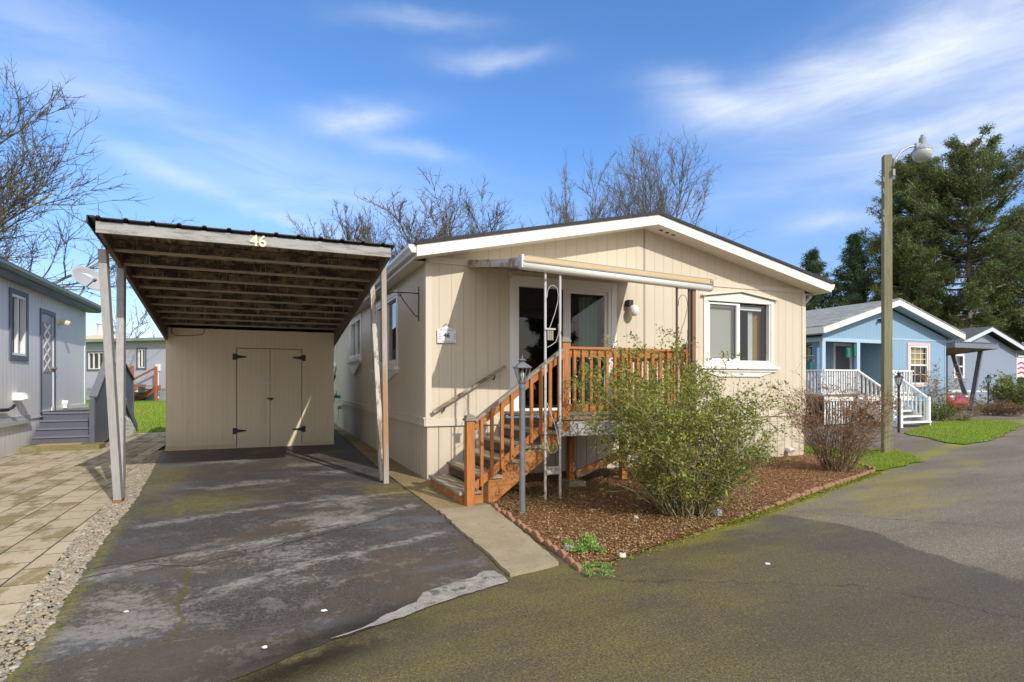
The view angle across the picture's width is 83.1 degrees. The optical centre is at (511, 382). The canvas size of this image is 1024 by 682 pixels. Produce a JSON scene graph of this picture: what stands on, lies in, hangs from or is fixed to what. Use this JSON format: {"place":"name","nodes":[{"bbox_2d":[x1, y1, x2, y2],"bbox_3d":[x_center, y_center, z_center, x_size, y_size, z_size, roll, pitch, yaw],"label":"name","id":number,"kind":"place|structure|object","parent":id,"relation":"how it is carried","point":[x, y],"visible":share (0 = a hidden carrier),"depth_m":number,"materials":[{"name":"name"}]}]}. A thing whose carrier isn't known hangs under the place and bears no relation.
{"place":"outdoors","nodes":[
{"label":"outdoors","id":0,"kind":"place"},
{"bbox_2d":[0,432,165,632],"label":"patio","id":1,"kind":"structure","parent":0,"point":[52,503],"depth_m":7.18,"materials":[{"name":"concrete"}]},
{"bbox_2d":[18,442,105,452],"bbox_3d":[-10.126,1.448,12.826,1.720,0.145,0.560,0,0,-24],"label":"concrete pad","id":2,"kind":"object","parent":1,"relation":"on","point":[84,446],"visible":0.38,"depth_m":12.67,"materials":[{"name":"beige concrete"}]},
{"bbox_2d":[36,442,84,445],"bbox_3d":[-10.039,1.364,12.851,0.800,0.018,0.319,0,0,-23],"label":"doormat","id":3,"kind":"object","parent":2,"relation":"on","point":[60,444],"visible":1,"depth_m":12.79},
{"bbox_2d":[31,362,137,443],"bbox_3d":[-11.014,0.481,15.138,1.255,2.043,4.828,0,0,-23],"label":"grey porch","id":4,"kind":"object","parent":1,"relation":"on","point":[91,425],"visible":0.78,"depth_m":13.55,"materials":[{"name":"wood"}]},
{"bbox_2d":[49,410,88,411],"bbox_3d":[-10.771,0.679,14.059,0.680,0.018,0.519,0,0,-23],"label":"doormat","id":5,"kind":"object","parent":4,"relation":"on","point":[67,410],"visible":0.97,"depth_m":14.04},
{"bbox_2d":[14,432,165,620],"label":"ground","id":6,"kind":"structure","parent":0,"point":[161,448],"depth_m":4.63,"materials":[{"name":"grey gravel"}]},
{"label":"gravel strip","id":7,"kind":"structure","parent":6,"relation":"on","visible":0},
{"bbox_2d":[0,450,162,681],"bbox_3d":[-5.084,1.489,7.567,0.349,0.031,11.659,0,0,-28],"label":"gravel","id":8,"kind":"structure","parent":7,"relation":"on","point":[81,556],"depth_m":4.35,"materials":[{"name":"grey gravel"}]},
{"bbox_2d":[86,402,165,432],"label":"grass","id":9,"kind":"structure","parent":0,"point":[145,409],"depth_m":22.52,"materials":[{"name":"green plant"}]},
{"bbox_2d":[5,430,497,681],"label":"driveway","id":10,"kind":"structure","parent":0,"point":[215,565],"depth_m":4.68,"materials":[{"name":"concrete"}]},
{"bbox_2d":[86,215,394,502],"bbox_3d":[-5.311,-0.193,11.701,3.980,3.416,9.980,0,0,-23],"label":"carport","id":11,"kind":"object","parent":10,"relation":"on","point":[178,275],"visible":0.89,"depth_m":8.51,"materials":[{"name":"brown metal"}]},
{"bbox_2d":[165,328,333,450],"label":"shed","id":12,"kind":"structure","parent":10,"relation":"on","point":[225,388],"depth_m":13.33,"materials":[{"name":"beige wood"}]},
{"bbox_2d":[233,348,269,446],"bbox_3d":[-6.034,0.338,13.364,0.783,2.263,0.034,0,0,-23],"label":"door","id":13,"kind":"structure","parent":12,"relation":"in","point":[253,365],"depth_m":13.38,"materials":[{"name":"beige wood"}]},
{"bbox_2d":[270,349,305,445],"bbox_3d":[-5.306,0.338,13.673,0.778,2.263,0.034,0,0,-23],"label":"door","id":14,"kind":"structure","parent":12,"relation":"in","point":[286,428],"depth_m":13.65,"materials":[{"name":"beige wood"}]},
{"bbox_2d":[326,571,507,639],"bbox_3d":[-0.593,1.490,3.923,0.310,0.001,1.595,0,0,41],"label":"driveway lip","id":15,"kind":"object","parent":10,"relation":"on","point":[483,580],"visible":1,"depth_m":4.10,"materials":[{"name":"grey concrete"}]},
{"bbox_2d":[334,426,491,510],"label":"slab walk","id":16,"kind":"structure","parent":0,"point":[421,488],"depth_m":8.75,"materials":[{"name":"beige concrete"}]},
{"bbox_2d":[438,505,558,576],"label":"path","id":17,"kind":"structure","parent":0,"point":[506,545],"depth_m":5.42,"materials":[{"name":"concrete"}]},
{"bbox_2d":[0,409,1023,681],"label":"road","id":18,"kind":"structure","parent":0,"point":[910,573],"depth_m":3.87,"materials":[{"name":"grey asphalt"}]},
{"bbox_2d":[588,471,881,572],"bbox_3d":[3.417,1.486,7.051,7.536,0.052,0.261,0,0,-43],"label":"moss","id":19,"kind":"object","parent":18,"relation":"on","point":[752,514],"visible":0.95,"depth_m":6.79,"materials":[{"name":"green plant"}]},
{"bbox_2d":[805,444,923,469],"bbox_3d":[6.383,1.480,13.634,3.435,0.001,7.000,0,0,-23],"label":"lawn patch","id":20,"kind":"object","parent":18,"relation":"on","point":[879,462],"visible":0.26,"depth_m":10.88,"materials":[{"name":"plant"}]},
{"bbox_2d":[881,134,932,452],"bbox_3d":[8.337,-1.815,12.226,0.995,6.830,0.371,0,0,14],"label":"street lamp","id":21,"kind":"object","parent":20,"relation":"on","point":[922,151],"visible":0.94,"depth_m":12.18,"materials":[{"name":"grey paint"}]},
{"bbox_2d":[806,369,931,427],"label":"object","id":22,"kind":"structure","parent":18,"relation":"on","point":[915,417],"depth_m":20.43,"materials":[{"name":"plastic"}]},
{"bbox_2d":[806,372,809,391],"bbox_3d":[12.196,0.003,23.549,0.500,0.895,0.450,0,0,-23],"label":"plant stand","id":23,"kind":"object","parent":22,"relation":"on","point":[806,380],"visible":0.14,"depth_m":23.45,"materials":[{"name":"blue"}]},
{"bbox_2d":[806,360,811,371],"bbox_3d":[12.206,-0.700,23.526,0.480,0.500,0.480,0,0,-23],"label":"teal pot","id":24,"kind":"object","parent":23,"relation":"on","point":[808,365],"visible":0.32,"depth_m":23.39,"materials":[{"name":"ceramic"}]},
{"bbox_2d":[894,372,903,432],"bbox_3d":[11.720,0.570,17.490,0.212,1.900,0.212,0,0,-45],"label":"lamp post","id":25,"kind":"object","parent":18,"relation":"on","point":[898,375],"visible":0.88,"depth_m":17.47,"materials":[{"name":"black metal"}]},
{"bbox_2d":[914,400,962,420],"bbox_3d":[17.185,1.087,23.141,1.641,0.879,1.707,0,0,0],"label":"green shrub","id":26,"kind":"object","parent":18,"relation":"on","point":[945,409],"visible":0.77,"depth_m":22.88,"materials":[{"name":"green plant"}]},
{"bbox_2d":[910,358,972,417],"bbox_3d":[17.841,0.226,23.997,2.434,2.601,2.459,0,0,-37],"label":"rose bush","id":27,"kind":"object","parent":18,"relation":"on","point":[936,390],"visible":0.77,"depth_m":23.74,"materials":[{"name":"plant"}]},
{"bbox_2d":[946,392,969,410],"bbox_3d":[21.625,0.688,30.617,1.780,1.615,4.170,0,0,-23],"label":"car","id":28,"kind":"object","parent":18,"relation":"on","point":[960,402],"visible":0.13,"depth_m":28.68,"materials":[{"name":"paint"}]},
{"bbox_2d":[946,341,998,410],"bbox_3d":[22.408,-0.272,32.036,3.730,3.596,6.070,0,0,-23],"label":"slate carport","id":29,"kind":"object","parent":18,"relation":"on","point":[954,349],"visible":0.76,"depth_m":30.70,"materials":[{"name":"paint"}]},
{"bbox_2d":[955,391,990,416],"bbox_3d":[20.428,0.903,25.721,1.421,1.248,1.106,0,0,0],"label":"rose bush","id":30,"kind":"object","parent":18,"relation":"on","point":[968,404],"visible":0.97,"depth_m":25.56,"materials":[{"name":"brown plant"}]},
{"bbox_2d":[985,374,991,411],"bbox_3d":[22.760,0.535,27.580,0.300,1.970,0.260,0,0,0],"label":"lamp post","id":31,"kind":"object","parent":18,"relation":"on","point":[988,375],"visible":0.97,"depth_m":27.55,"materials":[{"name":"black metal"}]},
{"bbox_2d":[969,399,1020,414],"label":"heather bush","id":32,"kind":"object","parent":18,"relation":"on","point":[985,413],"visible":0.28,"depth_m":27.12,"materials":[{"name":"brown plant"}]},
{"bbox_2d":[973,397,1017,415],"bbox_3d":[22.397,1.078,26.633,1.765,0.897,1.952,0,0,-36],"label":"heather bush","id":33,"kind":"object","parent":18,"relation":"on","point":[985,408],"visible":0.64,"depth_m":26.39,"materials":[{"name":"brown plant"}]},
{"bbox_2d":[979,369,1023,409],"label":"round green bush","id":34,"kind":"object","parent":18,"relation":"on","point":[1006,381],"visible":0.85,"depth_m":30.88,"materials":[{"name":"green plant"}]},
{"bbox_2d":[983,384,1019,405],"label":"dry grass clump","id":35,"kind":"object","parent":18,"relation":"on","point":[993,397],"visible":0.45,"depth_m":31.00,"materials":[{"name":"plant"}]},
{"bbox_2d":[984,398,1023,416],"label":"heather bush","id":36,"kind":"object","parent":18,"relation":"on","point":[1020,408],"visible":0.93,"depth_m":25.84,"materials":[{"name":"brown plant"}]},
{"bbox_2d":[998,307,1023,382],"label":"fir tree","id":37,"kind":"object","parent":18,"relation":"on","point":[1012,335],"visible":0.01,"depth_m":58.35,"materials":[{"name":"plant"}]},
{"bbox_2d":[0,0,1023,343],"label":"sky","id":38,"kind":"structure","parent":0,"point":[246,115],"materials":[{"name":"blue"}]},
{"bbox_2d":[86,400,1023,432],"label":"lawn","id":39,"kind":"structure","parent":0,"point":[143,401],"depth_m":29.07,"materials":[{"name":"plant"}]},
{"bbox_2d":[0,257,100,457],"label":"grey house","id":40,"kind":"structure","parent":39,"relation":"on","point":[42,344],"depth_m":13.15,"materials":[{"name":"grey wood"}]},
{"bbox_2d":[9,287,28,360],"bbox_3d":[-10.887,-1.220,12.091,0.930,1.480,1.020,0,0,-24],"label":"window","id":41,"kind":"structure","parent":40,"relation":"in","point":[18,300],"depth_m":12.56,"materials":[{"name":"glass"}]},
{"bbox_2d":[70,266,99,295],"bbox_3d":[-12.695,-2.930,17.448,0.743,1.174,0.826,0,0,-4],"label":"satellite dish","id":42,"kind":"object","parent":40,"relation":"attached to","point":[86,277],"visible":0.98,"depth_m":17.39,"materials":[{"name":"grey paint"}]},
{"bbox_2d":[0,54,197,298],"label":"bare tree","id":43,"kind":"object","parent":39,"relation":"on","point":[24,200],"visible":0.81,"depth_m":24.72,"materials":[{"name":"brown plant"}]},
{"bbox_2d":[86,322,165,400],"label":"grey house","id":44,"kind":"structure","parent":39,"relation":"on","point":[143,355],"depth_m":34.16,"materials":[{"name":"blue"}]},
{"bbox_2d":[86,351,103,370],"bbox_3d":[-25.163,-1.345,35.285,1.410,1.210,0.640,0,0,15],"label":"window","id":45,"kind":"structure","parent":44,"relation":"in","point":[94,359],"depth_m":35.15,"materials":[{"name":"glass"}]},
{"bbox_2d":[136,347,146,369],"bbox_3d":[-21.821,-1.440,34.390,0.730,1.300,0.640,0,0,15],"label":"window","id":46,"kind":"structure","parent":44,"relation":"in","point":[141,353],"depth_m":34.14,"materials":[{"name":"glass"}]},
{"bbox_2d":[101,299,155,337],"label":"bare tree","id":47,"kind":"object","parent":39,"relation":"on","point":[142,322],"visible":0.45,"depth_m":46.09,"materials":[{"name":"grey plant"}]},
{"bbox_2d":[134,384,145,399],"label":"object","id":48,"kind":"object","parent":39,"relation":"on","point":[135,394],"visible":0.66,"depth_m":33.76,"materials":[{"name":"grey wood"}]},
{"bbox_2d":[129,366,160,400],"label":"red steps","id":49,"kind":"structure","parent":39,"relation":"on","point":[156,389],"depth_m":33.30,"materials":[{"name":"wood"}]},
{"bbox_2d":[285,199,425,262],"bbox_3d":[-10.081,-4.993,36.999,8.150,13.224,9.237,0,0,30],"label":"bare tree","id":50,"kind":"object","parent":39,"relation":"on","point":[349,233],"visible":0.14,"depth_m":34.61,"materials":[{"name":"brown plant"}]},
{"bbox_2d":[327,167,532,260],"bbox_3d":[-4.516,-6.345,34.903,14.037,15.951,16.265,0,0,0],"label":"bare tree","id":51,"kind":"object","parent":39,"relation":"on","point":[443,231],"visible":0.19,"depth_m":33.25,"materials":[{"name":"brown plant"}]},
{"bbox_2d":[334,211,834,479],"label":"beige house","id":52,"kind":"structure","parent":39,"relation":"on","point":[751,308],"depth_m":10.22,"materials":[{"name":"beige wood"}]},
{"bbox_2d":[334,345,336,374],"bbox_3d":[-6.388,-0.975,20.707,0.180,1.550,1.600,0,0,-23],"label":"side window","id":53,"kind":"structure","parent":52,"relation":"in","point":[335,366],"depth_m":20.10,"materials":[{"name":"white paint"}]},
{"bbox_2d":[346,313,361,374],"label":"side window","id":54,"kind":"structure","parent":52,"relation":"in","point":[355,360],"depth_m":15.92,"materials":[{"name":"white paint"}]},
{"bbox_2d":[371,288,398,381],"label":"side window","id":55,"kind":"structure","parent":52,"relation":"in","point":[392,299],"depth_m":12.57,"materials":[{"name":"white paint"}]},
{"bbox_2d":[387,287,418,320],"bbox_3d":[-1.711,-1.250,9.063,0.507,0.540,0.030,0,0,-23],"label":"plant bracket","id":56,"kind":"object","parent":52,"relation":"attached to","point":[405,302],"visible":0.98,"depth_m":9.11,"materials":[{"name":"black metal"}]},
{"bbox_2d":[437,323,455,342],"bbox_3d":[-1.003,-0.762,8.839,0.300,0.304,0.020,0,0,-23],"label":"house number sign","id":57,"kind":"object","parent":52,"relation":"attached to","point":[446,334],"visible":1,"depth_m":8.83,"materials":[{"name":"metal"}]},
{"bbox_2d":[432,365,505,412],"bbox_3d":[-0.661,0.087,8.956,1.200,0.743,0.108,0,0,-23],"label":"wall handrail","id":58,"kind":"object","parent":52,"relation":"attached to","point":[465,391],"depth_m":8.90,"materials":[{"name":"beige wood"}]},
{"bbox_2d":[468,254,713,500],"bbox_3d":[1.091,-0.205,8.616,3.000,3.410,2.100,0,0,-23],"label":"porch awning","id":59,"kind":"object","parent":52,"relation":"attached to","point":[546,265],"visible":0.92,"depth_m":7.55,"materials":[{"name":"metal"}]},
{"bbox_2d":[544,328,555,339],"bbox_3d":[0.479,-0.615,7.269,0.150,0.150,0.020,0,0,-23],"label":"hanging tag","id":60,"kind":"object","parent":59,"relation":"hanging from","point":[549,333],"visible":1,"depth_m":7.27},
{"bbox_2d":[699,290,780,376],"bbox_3d":[4.357,-0.952,11.262,1.980,1.663,0.385,0,0,-23],"label":"front window","id":61,"kind":"structure","parent":52,"relation":"in","point":[718,320],"depth_m":11.17,"materials":[{"name":"white paint"}]},
{"bbox_2d":[541,148,628,224],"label":"bare tree","id":62,"kind":"object","parent":39,"relation":"on","point":[593,216],"visible":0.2,"depth_m":40.14,"materials":[{"name":"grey plant"}]},
{"bbox_2d":[553,130,755,240],"bbox_3d":[9.648,-8.238,39.143,12.254,19.730,11.431,0,0,-12],"label":"bare tree","id":63,"kind":"object","parent":39,"relation":"on","point":[643,206],"visible":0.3,"depth_m":38.99,"materials":[{"name":"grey plant"}]},
{"bbox_2d":[798,245,861,310],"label":"fir tree","id":64,"kind":"object","parent":39,"relation":"on","point":[811,263],"visible":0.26,"depth_m":54.44,"materials":[{"name":"green plant"}]},
{"bbox_2d":[816,231,880,308],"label":"fir tree","id":65,"kind":"object","parent":39,"relation":"on","point":[854,256],"visible":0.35,"depth_m":53.52,"materials":[{"name":"green plant"}]},
{"bbox_2d":[806,298,965,418],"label":"blue house","id":66,"kind":"structure","parent":39,"relation":"on","point":[920,336],"depth_m":24.03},
{"bbox_2d":[806,344,811,371],"bbox_3d":[12.332,-0.875,24.381,1.000,1.450,0.725,0,0,-23],"label":"porch window","id":67,"kind":"structure","parent":66,"relation":"in","point":[808,349],"depth_m":24.65,"materials":[{"name":"grey glass"}]},
{"bbox_2d":[845,342,849,357],"bbox_3d":[13.173,-1.285,22.654,0.170,0.630,0.162,0,0,-23],"label":"wind spinner","id":68,"kind":"object","parent":66,"relation":"hanging from","point":[847,352],"visible":1,"depth_m":22.59,"materials":[{"name":"teal fabric"}]},
{"bbox_2d":[853,342,855,356],"bbox_3d":[13.532,-1.315,22.807,0.120,0.570,0.114,0,0,-23],"label":"wind spinner","id":69,"kind":"object","parent":66,"relation":"hanging from","point":[854,350],"visible":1,"depth_m":22.75,"materials":[{"name":"green fabric"}]},
{"bbox_2d":[907,342,929,386],"bbox_3d":[16.964,-0.760,24.651,1.470,1.860,0.831,0,0,-23],"label":"front window","id":70,"kind":"structure","parent":66,"relation":"in","point":[917,353],"depth_m":24.44,"materials":[{"name":"white plastic"}]},
{"bbox_2d":[859,212,964,328],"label":"pine tree","id":71,"kind":"object","parent":39,"relation":"on","point":[910,251],"visible":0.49,"depth_m":49.34,"materials":[{"name":"green plant"}]},
{"bbox_2d":[854,152,989,315],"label":"pine tree","id":72,"kind":"object","parent":39,"relation":"on","point":[902,175],"visible":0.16,"depth_m":54.36,"materials":[{"name":"green plant"}]},
{"bbox_2d":[880,122,1023,330],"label":"pine tree","id":73,"kind":"object","parent":39,"relation":"on","point":[979,294],"visible":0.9,"depth_m":48.91,"materials":[{"name":"green plant"}]},
{"bbox_2d":[940,278,1023,324],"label":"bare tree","id":74,"kind":"object","parent":39,"relation":"on","point":[964,304],"depth_m":58.43,"materials":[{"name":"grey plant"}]},
{"bbox_2d":[946,326,1023,405],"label":"slate blue house","id":75,"kind":"structure","parent":39,"relation":"on","point":[1003,357],"depth_m":36.64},
{"bbox_2d":[954,354,964,377],"bbox_3d":[27.432,-1.050,35.919,1.050,1.500,0.730,0,0,-23],"label":"window","id":76,"kind":"structure","parent":75,"relation":"in","point":[958,356],"depth_m":35.78,"materials":[{"name":"white plastic"}]},
{"bbox_2d":[1017,356,1023,376],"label":"chevron banner","id":77,"kind":"object","parent":75,"relation":"attached to","point":[1020,367],"visible":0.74,"depth_m":41.00,"materials":[{"name":"white fabric"}]},
{"bbox_2d":[962,213,1023,357],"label":"pine tree","id":78,"kind":"object","parent":39,"relation":"on","point":[1018,328],"visible":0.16,"depth_m":52.86,"materials":[{"name":"green plant"}]},
{"bbox_2d":[479,454,869,567],"bbox_3d":[3.346,1.482,8.293,8.000,0.001,4.660,0,0,-23],"label":"flower bed","id":79,"kind":"object","parent":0,"point":[516,513],"visible":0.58,"depth_m":7.04,"materials":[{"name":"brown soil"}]},
{"bbox_2d":[505,512,511,518],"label":"edging brick","id":80,"kind":"object","parent":79,"relation":"on","point":[508,515],"visible":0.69,"depth_m":6.35,"materials":[{"name":"ceramic"}]},
{"bbox_2d":[508,516,514,523],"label":"edging brick","id":81,"kind":"object","parent":79,"relation":"on","point":[512,519],"visible":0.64,"depth_m":6.17,"materials":[{"name":"ceramic"}]},
{"bbox_2d":[515,519,521,526],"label":"edging brick","id":82,"kind":"object","parent":79,"relation":"on","point":[518,522],"visible":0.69,"depth_m":6.04,"materials":[{"name":"ceramic"}]},
{"bbox_2d":[505,354,538,513],"bbox_3d":[0.117,0.595,6.578,0.337,1.850,0.222,0,0,-32],"label":"lamp post","id":83,"kind":"object","parent":79,"relation":"on","point":[522,386],"visible":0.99,"depth_m":6.55,"materials":[{"name":"grey metal"}]},
{"bbox_2d":[519,523,526,530],"bbox_3d":[0.115,1.510,5.909,0.040,0.136,0.142,-1,0,-17],"label":"edging brick","id":84,"kind":"object","parent":79,"relation":"on","point":[523,526],"visible":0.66,"depth_m":5.87,"materials":[{"name":"ceramic"}]},
{"bbox_2d":[524,527,532,534],"bbox_3d":[0.168,1.513,5.758,0.040,0.137,0.142,-1,1,-23],"label":"edging brick","id":85,"kind":"object","parent":79,"relation":"on","point":[528,530],"visible":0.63,"depth_m":5.74,"materials":[{"name":"brick"}]},
{"bbox_2d":[531,530,539,538],"bbox_3d":[0.227,1.500,5.598,0.040,0.136,0.142,6,-3,-21],"label":"edging brick","id":86,"kind":"object","parent":79,"relation":"on","point":[535,533],"visible":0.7,"depth_m":5.57,"materials":[{"name":"brick"}]},
{"bbox_2d":[536,537,543,543],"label":"edging brick","id":87,"kind":"object","parent":79,"relation":"on","point":[540,540],"visible":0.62,"depth_m":5.41,"materials":[{"name":"brick"}]},
{"bbox_2d":[543,540,552,548],"bbox_3d":[0.330,1.508,5.287,0.040,0.136,0.142,-1,1,-18],"label":"edging brick","id":88,"kind":"object","parent":79,"relation":"on","point":[547,543],"visible":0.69,"depth_m":5.26,"materials":[{"name":"brick"}]},
{"bbox_2d":[549,545,558,553],"bbox_3d":[0.377,1.514,5.144,0.040,0.136,0.142,-2,-2,-21],"label":"edging brick","id":89,"kind":"object","parent":79,"relation":"on","point":[554,548],"visible":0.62,"depth_m":5.11,"materials":[{"name":"brick"}]},
{"bbox_2d":[428,336,687,506],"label":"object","id":90,"kind":"structure","parent":79,"relation":"on","point":[465,480],"depth_m":7.57,"materials":[{"name":"orange wood"}]},
{"bbox_2d":[557,549,566,558],"bbox_3d":[0.430,1.508,4.988,0.040,0.136,0.142,3,-2,-20],"label":"edging brick","id":91,"kind":"object","parent":79,"relation":"on","point":[562,553],"visible":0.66,"depth_m":4.96,"materials":[{"name":"brick"}]},
{"bbox_2d":[564,544,573,550],"bbox_3d":[0.510,1.456,5.120,0.094,0.048,0.090,0,0,-31],"label":"flat stone","id":92,"kind":"object","parent":79,"relation":"on","point":[567,546],"visible":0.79,"depth_m":5.10,"materials":[{"name":"grey stone"}]},
{"bbox_2d":[564,557,574,564],"bbox_3d":[0.478,1.523,4.823,0.040,0.136,0.142,6,-5,-21],"label":"edging brick","id":93,"kind":"object","parent":79,"relation":"on","point":[570,560],"visible":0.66,"depth_m":4.80,"materials":[{"name":"brick"}]},
{"bbox_2d":[571,562,582,570],"bbox_3d":[0.528,1.520,4.663,0.040,0.137,0.142,-5,-1,-18],"label":"edging brick","id":94,"kind":"object","parent":79,"relation":"on","point":[577,566],"visible":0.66,"depth_m":4.62,"materials":[{"name":"brick"}]},
{"bbox_2d":[561,530,606,554],"bbox_3d":[0.639,1.437,5.200,0.388,0.204,0.524,0,0,0],"label":"weed clump","id":95,"kind":"object","parent":79,"relation":"on","point":[591,543],"visible":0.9,"depth_m":5.10,"materials":[{"name":"green plant"}]},
{"bbox_2d":[573,560,614,576],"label":"grass tuft","id":96,"kind":"object","parent":79,"relation":"on","point":[607,565],"visible":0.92,"depth_m":4.58,"materials":[{"name":"green plant"}]},
{"bbox_2d":[619,552,625,557],"bbox_3d":[0.942,1.465,4.928,0.067,0.041,0.039,0,0,0],"label":"flat stone","id":97,"kind":"object","parent":79,"relation":"on","point":[622,555],"visible":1,"depth_m":4.91,"materials":[{"name":"white stone"}]},
{"bbox_2d":[556,324,808,518],"bbox_3d":[1.771,0.386,6.702,2.750,2.283,2.756,0,0,-33],"label":"shrub","id":98,"kind":"object","parent":79,"relation":"on","point":[655,453],"visible":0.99,"depth_m":6.28,"materials":[{"name":"green plant"}]},
{"bbox_2d":[711,509,721,515],"bbox_3d":[2.287,1.445,6.464,0.109,0.070,0.094,0,0,44],"label":"flat stone","id":99,"kind":"object","parent":79,"relation":"on","point":[718,511],"visible":0.76,"depth_m":6.43,"materials":[{"name":"white stone"}]},
{"bbox_2d":[764,355,938,472],"bbox_3d":[5.441,0.525,9.931,2.391,2.002,2.399,0,0,-30],"label":"bare shrub","id":100,"kind":"object","parent":79,"relation":"on","point":[846,446],"visible":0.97,"depth_m":9.59,"materials":[{"name":"brown plant"}]},
{"bbox_2d":[905,419,1021,443],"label":"front lawn","id":101,"kind":"structure","parent":0,"point":[965,434],"depth_m":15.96,"materials":[{"name":"plant"}]},
{"bbox_2d":[942,410,975,420],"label":"dry plant","id":102,"kind":"object","parent":101,"relation":"on","point":[966,416],"visible":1,"depth_m":22.34,"materials":[{"name":"plant"}]}
]}

